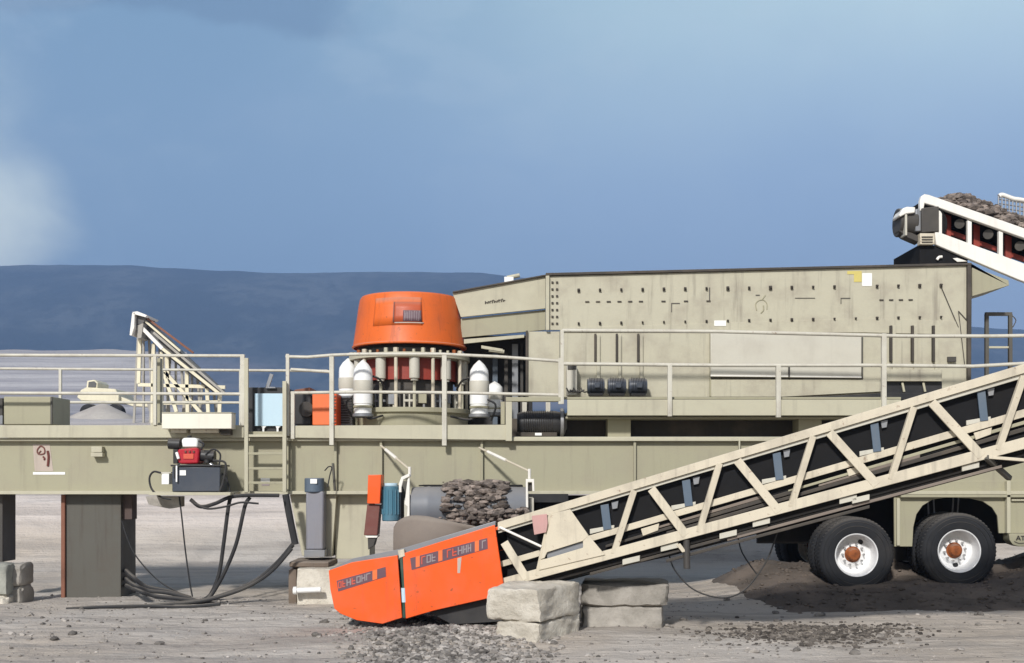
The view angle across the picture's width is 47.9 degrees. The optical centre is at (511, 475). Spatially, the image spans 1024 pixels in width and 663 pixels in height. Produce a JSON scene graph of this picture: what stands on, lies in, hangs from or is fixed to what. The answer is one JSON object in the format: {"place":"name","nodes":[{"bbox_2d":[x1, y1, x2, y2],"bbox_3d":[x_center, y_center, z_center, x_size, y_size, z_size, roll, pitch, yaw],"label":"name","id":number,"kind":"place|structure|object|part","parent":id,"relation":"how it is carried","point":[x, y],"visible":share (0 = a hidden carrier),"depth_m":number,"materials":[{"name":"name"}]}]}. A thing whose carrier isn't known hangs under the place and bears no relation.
{"place":"outdoors","nodes":[
{"label":"outdoors","id":0,"kind":"place"},
{"bbox_2d":[0,349,1023,662],"bbox_3d":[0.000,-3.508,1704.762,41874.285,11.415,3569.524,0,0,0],"label":"ground","id":1,"kind":"structure","parent":0,"point":[264,543],"depth_m":13.41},
{"bbox_2d":[0,595,12,603],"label":"crib block","id":2,"kind":"object","parent":1,"relation":"on","point":[5,599],"depth_m":14.36,"materials":[{"name":"concrete"}]},
{"bbox_2d":[0,562,18,594],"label":"crib block","id":3,"kind":"object","parent":2,"relation":"on","point":[7,586],"depth_m":14.35,"materials":[{"name":"concrete"}]},
{"bbox_2d":[10,584,33,602],"bbox_3d":[-6.266,1.555,14.702,0.198,0.336,0.409,0,0,0],"label":"crib block","id":4,"kind":"object","parent":1,"relation":"on","point":[23,593],"depth_m":14.57,"materials":[{"name":"grey concrete"}]},
{"bbox_2d":[13,562,33,584],"bbox_3d":[-6.265,1.251,14.698,0.199,0.291,0.411,0,0,0],"label":"crib block","id":5,"kind":"object","parent":4,"relation":"on","point":[23,573],"depth_m":14.58,"materials":[{"name":"grey concrete"}]},
{"bbox_2d":[70,404,135,418],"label":"stone pile","id":6,"kind":"object","parent":1,"relation":"on","point":[102,411],"visible":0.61,"depth_m":42.29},
{"bbox_2d":[77,380,165,412],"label":"wheel loader","id":7,"kind":"object","parent":1,"relation":"on","point":[96,386],"visible":0.43,"depth_m":50.00,"materials":[{"name":"beige paint"}]},
{"bbox_2d":[66,602,220,608],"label":"hydraulic hose","id":8,"kind":"object","parent":1,"relation":"on","point":[150,606],"visible":0.98,"depth_m":13.88,"materials":[{"name":"black rubber"}]},
{"bbox_2d":[121,521,177,591],"bbox_3d":[-4.613,1.062,14.800,0.815,0.971,0.018,0,0,0],"label":"cable","id":9,"kind":"object","parent":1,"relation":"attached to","point":[141,562],"visible":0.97,"depth_m":14.79,"materials":[{"name":"black rubber"}]},
{"bbox_2d":[124,568,190,596],"bbox_3d":[-4.935,1.404,15.111,1.758,0.365,0.529,0,0,40],"label":"hydraulic hose","id":10,"kind":"object","parent":1,"relation":"on","point":[133,577],"visible":0.65,"depth_m":14.73,"materials":[{"name":"black rubber"}]},
{"bbox_2d":[124,577,195,598],"bbox_3d":[-4.874,1.477,15.008,1.983,0.283,0.598,0,0,40],"label":"hydraulic hose","id":11,"kind":"object","parent":1,"relation":"on","point":[129,581],"visible":0.75,"depth_m":14.58,"materials":[{"name":"black rubber"}]},
{"bbox_2d":[124,583,214,603],"bbox_3d":[-4.784,1.517,14.904,2.248,0.223,0.668,0,0,39],"label":"hydraulic hose","id":12,"kind":"object","parent":1,"relation":"on","point":[138,590],"visible":0.73,"depth_m":14.43,"materials":[{"name":"black rubber"}]},
{"bbox_2d":[130,311,225,423],"bbox_3d":[-11.500,-3.624,39.650,3.486,3.898,1.300,0,0,0],"label":"stacker","id":13,"kind":"object","parent":1,"relation":"on","point":[143,328],"visible":0.62,"depth_m":39.75,"materials":[{"name":"white paint"}]},
{"bbox_2d":[154,548,292,604],"bbox_3d":[-3.743,1.268,14.301,2.051,0.759,0.041,0,0,0],"label":"hydraulic hose","id":14,"kind":"object","parent":1,"relation":"on","point":[278,564],"visible":0.86,"depth_m":14.28,"materials":[{"name":"black rubber"}]},
{"bbox_2d":[204,497,250,603],"bbox_3d":[-3.592,0.933,14.536,0.592,1.349,0.171,0,0,-15],"label":"hydraulic hose","id":15,"kind":"object","parent":1,"relation":"on","point":[224,572],"visible":0.93,"depth_m":14.53,"materials":[{"name":"black rubber"}]},
{"bbox_2d":[174,543,293,603],"bbox_3d":[-3.472,1.234,14.401,1.510,0.790,0.057,0,0,0],"label":"hydraulic hose","id":16,"kind":"object","parent":1,"relation":"on","point":[291,545],"visible":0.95,"depth_m":14.38,"materials":[{"name":"black rubber"}]},
{"bbox_2d":[288,567,297,603],"bbox_3d":[-2.765,1.444,14.651,0.110,0.556,0.301,0,0,0],"label":"timber post","id":17,"kind":"object","parent":1,"relation":"on","point":[293,577],"visible":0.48,"depth_m":14.51,"materials":[{"name":"brown wood"}]},
{"bbox_2d":[297,563,341,604],"bbox_3d":[-2.409,1.420,14.772,0.552,0.563,0.864,0,0,0],"label":"concrete block","id":18,"kind":"object","parent":1,"relation":"on","point":[313,576],"depth_m":14.35,"materials":[{"name":"beige concrete"}]},
{"bbox_2d":[293,587,320,594],"bbox_3d":[-2.527,1.416,14.220,0.342,0.100,0.100,0,0,0],"label":"white pipe","id":19,"kind":"object","parent":18,"relation":"attached to","point":[296,590],"visible":1,"depth_m":14.19,"materials":[{"name":"plastic"}]},
{"bbox_2d":[290,557,337,567],"bbox_3d":[-2.561,1.122,14.901,0.534,0.089,0.802,0,0,0],"label":"timber plank","id":20,"kind":"object","parent":18,"relation":"on","point":[315,562],"visible":0.94,"depth_m":14.54,"materials":[{"name":"brown wood"}]},
{"bbox_2d":[304,478,327,556],"bbox_3d":[-2.534,0.532,14.848,0.278,1.010,0.265,0,0,0],"label":"hydraulic jack","id":21,"kind":"object","parent":20,"relation":"on","point":[315,518],"visible":1,"depth_m":14.76,"materials":[{"name":"grey metal"}]},
{"bbox_2d":[324,466,331,486],"bbox_3d":[-2.344,0.008,14.700,0.105,0.275,0.016,0,0,0],"label":"cable","id":22,"kind":"object","parent":21,"relation":"attached to","point":[329,474],"visible":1,"depth_m":14.69,"materials":[{"name":"black rubber"}]},
{"bbox_2d":[0,397,1023,597],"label":"plant trailer","id":23,"kind":"object","parent":1,"relation":"on","point":[954,531],"visible":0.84,"depth_m":15.00,"materials":[{"name":"beige paint"}]},
{"bbox_2d":[0,397,69,424],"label":"steel locker","id":24,"kind":"object","parent":23,"relation":"on","point":[34,410],"visible":0.88,"depth_m":15.05,"materials":[{"name":"beige metal"}]},
{"bbox_3d":[-6.721,-0.849,15.350,0.087,0.342,0.500,0,0,0],"label":"side door","id":25,"kind":"part","parent":24,"relation":"part of","materials":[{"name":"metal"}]},
{"bbox_2d":[91,446,105,456],"bbox_3d":[-5.367,-0.314,14.939,0.153,0.133,0.118,0,0,0],"label":"junction box","id":26,"kind":"object","parent":23,"relation":"attached to","point":[97,448],"visible":1,"depth_m":14.90,"materials":[{"name":"beige paint"}]},
{"bbox_2d":[0,354,244,425],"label":"guard rail","id":27,"kind":"object","parent":23,"relation":"attached to","point":[154,393],"visible":1,"depth_m":14.84,"materials":[{"name":"metal"}]},
{"bbox_2d":[0,367,298,424],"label":"guard rail","id":28,"kind":"object","parent":23,"relation":"on","point":[141,369],"visible":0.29,"depth_m":16.90,"materials":[{"name":"metal"}]},
{"bbox_2d":[151,358,161,424],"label":"steel column","id":29,"kind":"structure","parent":23,"relation":"on","point":[159,389],"depth_m":15.00,"materials":[{"name":"beige metal"}]},
{"bbox_2d":[146,435,239,508],"bbox_3d":[-4.098,-0.047,14.650,1.156,0.931,0.500,0,0,0],"label":"power pack","id":30,"kind":"object","parent":23,"relation":"hanging from","point":[209,479],"visible":1,"depth_m":14.45,"materials":[{"name":"grey metal"}]},
{"bbox_2d":[148,471,171,499],"bbox_3d":[-4.425,0.120,14.558,0.302,0.376,0.245,0,0,0],"label":"cable","id":31,"kind":"object","parent":30,"relation":"attached to","point":[166,478],"visible":0.94,"depth_m":14.52,"materials":[{"name":"black rubber"}]},
{"bbox_2d":[178,496,192,596],"bbox_3d":[-4.133,0.896,14.600,0.188,1.275,0.019,0,0,0],"label":"cable","id":32,"kind":"object","parent":30,"relation":"hanging from","point":[185,546],"visible":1,"depth_m":14.59,"materials":[{"name":"black rubber"}]},
{"bbox_2d":[204,493,234,597],"bbox_3d":[-3.740,0.901,14.615,0.446,1.404,0.116,0,0,14],"label":"hydraulic hose","id":33,"kind":"object","parent":30,"relation":"hanging from","point":[223,543],"visible":0.87,"depth_m":14.58,"materials":[{"name":"black rubber"}]},
{"bbox_2d":[193,501,258,509],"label":"hydraulic hose","id":34,"kind":"object","parent":30,"relation":"attached to","point":[225,506],"visible":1,"depth_m":14.44,"materials":[{"name":"black rubber"}]},
{"bbox_2d":[189,493,278,508],"bbox_3d":[-3.497,0.316,14.499,1.130,0.194,0.048,0,0,0],"label":"hydraulic hose","id":35,"kind":"object","parent":30,"relation":"attached to","point":[217,502],"visible":1,"depth_m":14.48,"materials":[{"name":"black rubber"}]},
{"bbox_2d":[162,412,235,434],"bbox_3d":[-4.000,-0.666,14.730,0.889,0.285,0.240,0,0,0],"label":"tool box","id":36,"kind":"object","parent":23,"relation":"attached to","point":[222,423],"visible":1,"depth_m":14.62,"materials":[{"name":"beige paint"}]},
{"bbox_2d":[244,358,286,491],"bbox_3d":[-3.161,-0.650,14.814,0.539,1.721,0.112,0,0,0],"label":"access ladder","id":37,"kind":"object","parent":23,"relation":"attached to","point":[247,453],"visible":1,"depth_m":14.76,"materials":[{"name":"beige metal"}]},
{"bbox_2d":[249,374,293,431],"bbox_3d":[-3.219,-0.946,15.425,0.512,0.811,0.650,0,0,0],"label":"control cabinet","id":38,"kind":"object","parent":23,"relation":"on","point":[265,408],"visible":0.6,"depth_m":15.10,"materials":[{"name":"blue metal"}]},
{"bbox_3d":[-3.171,-0.867,15.122,0.403,0.426,0.045,0,0,0],"label":"door","id":39,"kind":"part","parent":38,"relation":"part of","materials":[{"name":"blue metal"}]},
{"bbox_2d":[282,494,298,544],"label":"hydraulic hose","id":40,"kind":"object","parent":23,"relation":"attached to","point":[290,519],"visible":0.98,"depth_m":14.66,"materials":[{"name":"black rubber"}]},
{"bbox_2d":[294,387,315,425],"bbox_3d":[-2.759,-0.926,15.591,0.281,0.506,0.818,0,0,0],"label":"engine housing","id":41,"kind":"object","parent":23,"relation":"on","point":[303,409],"visible":0.7,"depth_m":15.30,"materials":[{"name":"black metal"}]},
{"bbox_2d":[312,394,340,425],"bbox_3d":[-2.470,-0.878,15.400,0.312,0.423,0.500,0,0,0],"label":"orange box","id":42,"kind":"object","parent":23,"relation":"on","point":[320,409],"visible":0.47,"depth_m":15.15,"materials":[{"name":"paint"}]},
{"bbox_2d":[341,396,353,424],"bbox_3d":[-2.260,-0.887,15.787,0.194,0.402,0.425,0,0,0],"label":"grey vent cabinet","id":43,"kind":"object","parent":23,"relation":"on","point":[346,419],"visible":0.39,"depth_m":15.60,"materials":[{"name":"metal"}]},
{"bbox_2d":[338,291,502,424],"bbox_3d":[-1.259,-1.514,16.035,2.290,1.927,1.850,0,0,0],"label":"cone crusher","id":44,"kind":"object","parent":23,"relation":"on","point":[405,321],"visible":0.89,"depth_m":15.44,"materials":[{"name":"orange paint"}]},
{"bbox_2d":[285,352,560,445],"bbox_3d":[-1.137,-0.990,14.855,3.563,1.202,0.060,0,0,0],"label":"guard rail","id":45,"kind":"object","parent":23,"relation":"attached to","point":[331,392],"visible":1,"depth_m":14.84,"materials":[{"name":"metal"}]},
{"bbox_2d":[399,474,567,518],"bbox_3d":[-0.332,0.331,15.591,2.122,0.713,3.217,0,0,0],"label":"discharge conveyor","id":46,"kind":"object","parent":23,"relation":"attached to","point":[423,501],"visible":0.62,"depth_m":14.02,"materials":[{"name":"grey rubber"}]},
{"bbox_2d":[381,483,401,520],"bbox_3d":[-1.480,0.320,14.144,0.239,0.464,0.311,0,0,0],"label":"drive gearmotor","id":47,"kind":"object","parent":46,"relation":"attached to","point":[391,504],"visible":0.93,"depth_m":14.01,"materials":[{"name":"teal paint"}]},
{"bbox_2d":[364,475,383,548],"bbox_3d":[-1.692,0.440,14.100,0.216,0.910,0.300,0,0,0],"label":"belt guard","id":48,"kind":"object","parent":47,"relation":"attached to","point":[373,516],"visible":0.94,"depth_m":14.00,"materials":[{"name":"orange paint"}]},
{"bbox_2d":[380,445,410,476],"bbox_3d":[-1.469,-0.198,14.469,0.042,0.413,0.982,0,0,-28],"label":"hanger rod","id":49,"kind":"object","parent":46,"relation":"attached to","point":[390,453],"visible":1,"depth_m":14.42,"materials":[{"name":"beige paint"}]},
{"bbox_2d":[439,479,529,526],"bbox_3d":[-0.313,0.349,14.161,1.180,0.629,1.283,0,0,0],"label":"crushed rock","id":50,"kind":"object","parent":46,"relation":"on","point":[471,513],"visible":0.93,"depth_m":13.94,"materials":[{"name":"grey stone"}]},
{"bbox_2d":[478,447,530,478],"bbox_3d":[-0.102,-0.172,14.469,0.042,0.412,1.083,0,0,-37],"label":"hanger rod","id":51,"kind":"object","parent":46,"relation":"attached to","point":[508,461],"visible":1,"depth_m":14.42,"materials":[{"name":"beige paint"}]},
{"bbox_2d":[517,402,566,436],"bbox_3d":[0.399,-0.747,15.305,0.661,0.459,0.390,0,0,0],"label":"drive motor","id":52,"kind":"object","parent":23,"relation":"on","point":[547,422],"visible":1,"depth_m":15.18,"materials":[{"name":"black metal"}]},
{"bbox_2d":[566,366,587,395],"bbox_3d":[0.866,-1.285,15.460,0.300,0.404,0.220,0,0,0],"label":"cable cabinet","id":53,"kind":"object","parent":23,"relation":"on","point":[571,381],"visible":0.94,"depth_m":15.42,"materials":[{"name":"beige metal"}]},
{"bbox_2d":[587,378,604,395],"bbox_3d":[1.121,-1.196,15.412,0.226,0.243,0.253,0,0,0],"label":"electric motor","id":54,"kind":"object","parent":23,"relation":"on","point":[595,386],"visible":1,"depth_m":15.33,"materials":[{"name":"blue metal"}]},
{"bbox_2d":[607,377,625,395],"bbox_3d":[1.401,-1.196,15.412,0.240,0.243,0.253,0,0,0],"label":"electric motor","id":55,"kind":"object","parent":23,"relation":"on","point":[616,386],"visible":1,"depth_m":15.33,"materials":[{"name":"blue metal"}]},
{"bbox_2d":[628,377,646,395],"bbox_3d":[1.683,-1.196,15.412,0.240,0.243,0.253,0,0,0],"label":"electric motor","id":56,"kind":"object","parent":23,"relation":"on","point":[637,386],"visible":1,"depth_m":15.33,"materials":[{"name":"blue metal"}]},
{"bbox_2d":[453,263,1008,424],"bbox_3d":[3.060,-1.891,16.492,7.753,2.590,1.975,0,0,0],"label":"screen box","id":57,"kind":"object","parent":23,"relation":"on","point":[911,299],"visible":0.94,"depth_m":15.62,"materials":[{"name":"beige paint"}]},
{"bbox_2d":[560,329,1023,417],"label":"guard rail","id":58,"kind":"object","parent":23,"relation":"attached to","point":[883,365],"visible":0.91,"depth_m":14.83,"materials":[{"name":"metal"}]},
{"bbox_2d":[984,312,1015,375],"bbox_3d":[6.871,-1.708,16.200,0.442,1.184,0.050,0,0,0],"label":"ladder","id":59,"kind":"object","parent":23,"relation":"on","point":[987,347],"visible":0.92,"depth_m":16.18,"materials":[{"name":"beige metal"}]},
{"bbox_2d":[488,580,580,642],"bbox_3d":[0.233,1.371,11.446,0.612,0.639,1.001,0,0,28],"label":"concrete block","id":60,"kind":"object","parent":1,"relation":"on","point":[534,611],"depth_m":11.08,"materials":[{"name":"beige concrete"}]},
{"bbox_2d":[329,364,1023,623],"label":"stacker conveyor","id":61,"kind":"object","parent":60,"relation":"on","point":[451,572],"visible":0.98,"depth_m":11.51,"materials":[{"name":"beige metal"}]},
{"bbox_2d":[669,528,778,598],"bbox_3d":[2.145,0.882,11.700,1.134,0.728,0.016,0,0,0],"label":"cable","id":62,"kind":"object","parent":61,"relation":"hanging from","point":[737,593],"visible":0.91,"depth_m":11.69,"materials":[{"name":"black rubber"}]},
{"bbox_2d":[738,539,756,573],"bbox_3d":[2.427,0.813,11.900,0.214,0.413,0.014,0,0,0],"label":"cable","id":63,"kind":"object","parent":61,"relation":"hanging from","point":[746,559],"visible":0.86,"depth_m":11.89,"materials":[{"name":"black rubber"}]},
{"bbox_2d":[579,577,667,627],"bbox_3d":[1.205,1.397,12.439,0.964,0.575,0.863,0,0,6],"label":"concrete block","id":64,"kind":"object","parent":1,"relation":"on","point":[617,601],"depth_m":12.05,"materials":[{"name":"grey concrete"}]},
{"bbox_2d":[658,616,961,650],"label":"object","id":65,"kind":"object","parent":1,"relation":"on","point":[824,633],"visible":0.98,"depth_m":11.61,"materials":[{"name":"grey gravel"}]},
{"bbox_2d":[0,265,1023,425],"bbox_3d":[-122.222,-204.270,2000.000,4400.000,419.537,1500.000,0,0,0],"label":"hills","id":66,"kind":"structure","parent":0,"point":[259,320],"depth_m":1915.38,"materials":[{"name":"blue"}]},
{"bbox_2d":[0,590,1023,662],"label":"gravel","id":67,"kind":"structure","parent":0,"point":[453,652],"depth_m":10.72,"materials":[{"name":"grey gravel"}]},
{"bbox_2d":[0,0,1023,329],"label":"sky","id":68,"kind":"structure","parent":0,"point":[528,138],"materials":[{"name":"blue"}]},
{"bbox_2d":[712,552,1023,613],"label":"soil","id":69,"kind":"structure","parent":0,"point":[800,587],"depth_m":14.60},
{"bbox_2d":[892,193,1023,282],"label":"feed conveyor","id":70,"kind":"object","parent":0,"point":[936,230],"visible":0.98,"depth_m":16.12,"materials":[{"name":"beige metal"}]},
{"bbox_2d":[938,192,1023,227],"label":"crushed rock","id":71,"kind":"object","parent":70,"relation":"on","point":[974,203],"visible":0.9,"depth_m":16.31,"materials":[{"name":"grey stone"}]}
]}

